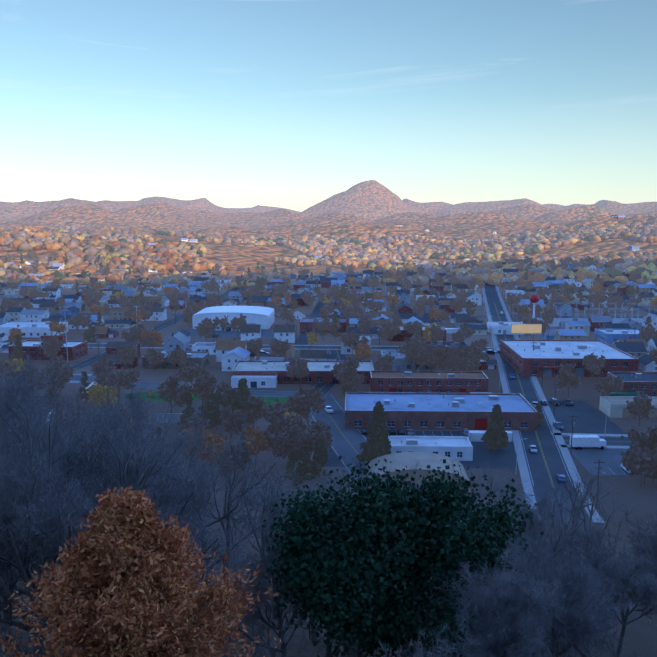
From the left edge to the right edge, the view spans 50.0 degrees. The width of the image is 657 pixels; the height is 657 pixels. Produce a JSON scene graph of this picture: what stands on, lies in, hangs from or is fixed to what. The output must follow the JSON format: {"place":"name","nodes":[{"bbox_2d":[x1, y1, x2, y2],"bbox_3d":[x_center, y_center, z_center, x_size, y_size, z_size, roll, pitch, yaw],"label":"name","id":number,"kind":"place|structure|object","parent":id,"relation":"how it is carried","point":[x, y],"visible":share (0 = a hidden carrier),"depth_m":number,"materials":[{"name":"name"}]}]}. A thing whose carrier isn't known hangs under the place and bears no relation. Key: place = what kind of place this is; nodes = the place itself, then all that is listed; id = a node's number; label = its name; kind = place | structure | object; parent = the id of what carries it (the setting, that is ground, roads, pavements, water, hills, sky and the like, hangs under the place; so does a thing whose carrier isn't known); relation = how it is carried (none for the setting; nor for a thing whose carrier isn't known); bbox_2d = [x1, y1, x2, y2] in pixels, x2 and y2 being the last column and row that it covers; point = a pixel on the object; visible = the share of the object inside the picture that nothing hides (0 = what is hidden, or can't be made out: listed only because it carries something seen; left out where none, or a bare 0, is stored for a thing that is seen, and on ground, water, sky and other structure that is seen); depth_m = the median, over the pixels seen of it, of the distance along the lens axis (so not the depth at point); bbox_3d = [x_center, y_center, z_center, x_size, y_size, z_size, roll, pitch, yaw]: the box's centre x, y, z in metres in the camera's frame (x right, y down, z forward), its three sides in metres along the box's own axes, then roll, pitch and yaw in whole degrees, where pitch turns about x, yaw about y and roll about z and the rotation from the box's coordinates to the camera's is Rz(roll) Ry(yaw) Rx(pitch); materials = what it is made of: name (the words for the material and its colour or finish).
{"place":"outdoors","nodes":[
{"label":"outdoors","id":0,"kind":"place"},
{"bbox_2d":[0,180,656,656],"bbox_3d":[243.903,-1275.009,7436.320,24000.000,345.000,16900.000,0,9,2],"label":"ground","id":1,"kind":"structure","parent":0,"point":[370,208],"depth_m":900.09,"materials":[{"name":"brown soil"}]},
{"bbox_2d":[0,321,67,336],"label":"commercial building","id":2,"kind":"structure","parent":1,"relation":"on","point":[33,329],"depth_m":378.77,"materials":[{"name":"white concrete"}]},
{"bbox_2d":[8,340,87,359],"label":"brick building","id":3,"kind":"structure","parent":1,"relation":"on","point":[33,349],"depth_m":318.78,"materials":[{"name":"red brick"}]},
{"bbox_2d":[0,484,280,656],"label":"autumn tree","id":4,"kind":"object","parent":1,"relation":"on","point":[128,586],"visible":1,"depth_m":23.74,"materials":[{"name":"orange plant"}]},
{"bbox_2d":[0,294,340,423],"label":"houses","id":5,"kind":"structure","parent":1,"relation":"on","point":[230,354],"depth_m":379.01,"materials":[{"name":"white wood"}]},
{"bbox_2d":[0,230,349,302],"bbox_3d":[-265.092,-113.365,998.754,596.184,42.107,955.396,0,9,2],"label":"houses","id":6,"kind":"structure","parent":1,"relation":"on","point":[300,285],"depth_m":619.75,"materials":[{"name":"white wood"}]},
{"bbox_2d":[142,351,209,368],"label":"building","id":7,"kind":"structure","parent":1,"relation":"on","point":[201,357],"depth_m":299.77,"materials":[{"name":"grey brick"}]},
{"bbox_2d":[192,342,215,354],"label":"house","id":8,"kind":"structure","parent":1,"relation":"on","point":[204,346],"depth_m":330.79,"materials":[{"name":"white brick"}]},
{"bbox_2d":[122,391,289,429],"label":"lawn and walls","id":9,"kind":"structure","parent":1,"relation":"on","point":[282,400],"depth_m":247.61,"materials":[{"name":"green plant"}]},
{"bbox_2d":[192,306,273,330],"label":"arena hall","id":10,"kind":"structure","parent":1,"relation":"on","point":[263,316],"depth_m":406.54,"materials":[{"name":"white metal"}]},
{"bbox_2d":[231,360,373,387],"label":"commercial building","id":11,"kind":"structure","parent":1,"relation":"on","point":[274,376],"depth_m":271.92,"materials":[{"name":"white paint"}]},
{"bbox_2d":[300,317,346,332],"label":"building","id":12,"kind":"structure","parent":1,"relation":"on","point":[305,324],"depth_m":394.44,"materials":[{"name":"red brick"}]},
{"bbox_2d":[0,274,654,508],"bbox_3d":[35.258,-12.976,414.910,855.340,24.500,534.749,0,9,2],"label":"utility poles","id":13,"kind":"object","parent":1,"relation":"on","point":[520,320],"visible":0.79,"depth_m":272.36,"materials":[{"name":"brown wood"}]},
{"bbox_2d":[0,490,655,656],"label":"slope brush","id":14,"kind":"object","parent":1,"relation":"on","point":[271,649],"visible":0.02,"depth_m":35.77,"materials":[{"name":"grey plant"}]},
{"bbox_2d":[0,341,656,656],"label":"bare trees","id":15,"kind":"object","parent":1,"relation":"on","point":[54,482],"visible":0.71,"depth_m":37.49,"materials":[{"name":"grey plant"}]},
{"bbox_2d":[0,217,656,287],"bbox_3d":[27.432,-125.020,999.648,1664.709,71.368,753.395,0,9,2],"label":"hillside trees","id":16,"kind":"object","parent":1,"relation":"on","point":[123,244],"visible":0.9,"depth_m":919.63,"materials":[{"name":"orange plant"}]},
{"bbox_2d":[0,253,656,484],"bbox_3d":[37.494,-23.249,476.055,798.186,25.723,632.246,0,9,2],"label":"town trees","id":17,"kind":"object","parent":1,"relation":"on","point":[301,404],"visible":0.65,"depth_m":284.74,"materials":[{"name":"brown plant"}]},
{"bbox_2d":[0,251,656,486],"bbox_3d":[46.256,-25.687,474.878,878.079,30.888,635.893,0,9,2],"label":"town trees","id":18,"kind":"object","parent":1,"relation":"on","point":[637,461],"visible":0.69,"depth_m":255.07,"materials":[{"name":"brown plant"}]},
{"bbox_2d":[2,252,656,481],"bbox_3d":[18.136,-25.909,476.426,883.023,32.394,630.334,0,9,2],"label":"town trees","id":19,"kind":"object","parent":1,"relation":"on","point":[386,331],"visible":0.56,"depth_m":357.25,"materials":[{"name":"brown plant"}]},
{"bbox_2d":[10,255,656,470],"bbox_3d":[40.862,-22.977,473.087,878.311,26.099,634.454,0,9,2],"label":"town trees","id":20,"kind":"object","parent":1,"relation":"on","point":[378,443],"visible":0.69,"depth_m":275.53,"materials":[{"name":"brown plant"}]},
{"bbox_2d":[40,328,637,441],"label":"containers","id":21,"kind":"object","parent":1,"relation":"on","point":[474,436],"visible":0.12,"depth_m":246.43,"materials":[{"name":"red"}]},
{"bbox_2d":[341,336,370,353],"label":"white block","id":22,"kind":"structure","parent":1,"relation":"on","point":[346,349],"depth_m":331.38,"materials":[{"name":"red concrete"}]},
{"bbox_2d":[261,456,543,656],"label":"evergreen oaks","id":23,"kind":"object","parent":1,"relation":"on","point":[359,573],"visible":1,"depth_m":36.97,"materials":[{"name":"green plant"}]},
{"bbox_2d":[381,351,434,370],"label":"building","id":24,"kind":"structure","parent":1,"relation":"on","point":[399,364],"depth_m":295.15,"materials":[{"name":"grey brick"}]},
{"bbox_2d":[388,325,445,341],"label":"building","id":25,"kind":"structure","parent":1,"relation":"on","point":[403,335],"depth_m":366.06,"materials":[{"name":"red brick"}]},
{"bbox_2d":[367,452,471,491],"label":"arch shed","id":26,"kind":"structure","parent":1,"relation":"on","point":[424,459],"depth_m":168.63,"materials":[{"name":"beige metal"}]},
{"bbox_2d":[370,371,487,392],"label":"brick row","id":27,"kind":"object","parent":1,"relation":"on","point":[441,381],"visible":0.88,"depth_m":253.69,"materials":[{"name":"red brick"}]},
{"bbox_2d":[388,436,472,460],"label":"building","id":28,"kind":"structure","parent":1,"relation":"on","point":[458,448],"depth_m":188.28,"materials":[{"name":"white paint"}]},
{"bbox_2d":[345,392,537,430],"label":"brick depot","id":29,"kind":"structure","parent":1,"relation":"on","point":[433,411],"depth_m":215.50,"materials":[{"name":"red brick"}]},
{"bbox_2d":[426,341,467,361],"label":"building","id":30,"kind":"structure","parent":1,"relation":"on","point":[459,345],"depth_m":320.70,"materials":[{"name":"grey brick"}]},
{"bbox_2d":[340,293,656,371],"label":"houses","id":31,"kind":"structure","parent":1,"relation":"on","point":[581,330],"depth_m":396.34,"materials":[{"name":"white brick"}]},
{"bbox_2d":[344,215,656,305],"bbox_3d":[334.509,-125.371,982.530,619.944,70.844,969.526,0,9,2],"label":"houses","id":32,"kind":"structure","parent":1,"relation":"on","point":[473,295],"depth_m":603.41,"materials":[{"name":"white wood"}]},
{"bbox_2d":[487,322,534,334],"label":"commercial building","id":33,"kind":"structure","parent":1,"relation":"on","point":[502,327],"depth_m":388.16,"materials":[{"name":"white concrete"}]},
{"bbox_2d":[511,324,541,339],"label":"billboard","id":34,"kind":"object","parent":1,"relation":"on","point":[516,329],"visible":0.98,"depth_m":338.91,"materials":[{"name":"metal"}]},
{"bbox_2d":[529,294,539,317],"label":"water tower","id":35,"kind":"structure","parent":1,"relation":"on","point":[534,298],"depth_m":423.08,"materials":[{"name":"red metal"}]},
{"bbox_2d":[483,294,609,473],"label":"street lights","id":36,"kind":"object","parent":1,"relation":"on","point":[514,394],"visible":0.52,"depth_m":205.36,"materials":[{"name":"metal"}]},
{"bbox_2d":[500,340,638,376],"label":"brick warehouse","id":37,"kind":"structure","parent":1,"relation":"on","point":[522,358],"depth_m":292.46,"materials":[{"name":"red brick"}]},
{"bbox_2d":[541,303,649,322],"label":"substation","id":38,"kind":"object","parent":1,"relation":"on","point":[576,311],"visible":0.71,"depth_m":421.06,"materials":[{"name":"metal"}]},
{"bbox_2d":[594,328,648,343],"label":"commercial building","id":39,"kind":"structure","parent":1,"relation":"on","point":[609,336],"depth_m":364.17,"materials":[{"name":"concrete"}]},
{"bbox_2d":[607,372,656,395],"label":"brick building","id":40,"kind":"structure","parent":1,"relation":"on","point":[642,382],"depth_m":249.36,"materials":[{"name":"red brick"}]},
{"bbox_2d":[0,283,656,522],"bbox_3d":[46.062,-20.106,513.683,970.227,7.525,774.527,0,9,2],"label":"roads","id":41,"kind":"structure","parent":0,"point":[545,464],"depth_m":210.63,"materials":[{"name":"grey asphalt"}]},
{"bbox_2d":[136,312,630,482],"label":"cars","id":42,"kind":"object","parent":41,"relation":"on","point":[464,432],"visible":0.35,"depth_m":212.55,"materials":[{"name":"white metal"}]},
{"bbox_2d":[570,435,606,449],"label":"box trucks","id":43,"kind":"object","parent":41,"relation":"on","point":[593,441],"visible":0.48,"depth_m":194.74,"materials":[{"name":"white metal"}]},
{"bbox_2d":[0,0,656,211],"label":"sky","id":44,"kind":"structure","parent":0,"point":[295,105],"materials":[{"name":"blue"}]},
{"bbox_2d":[599,396,656,417],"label":"warehouse building","id":45,"kind":"structure","parent":0,"point":[616,406],"depth_m":227.61,"materials":[{"name":"beige concrete"}]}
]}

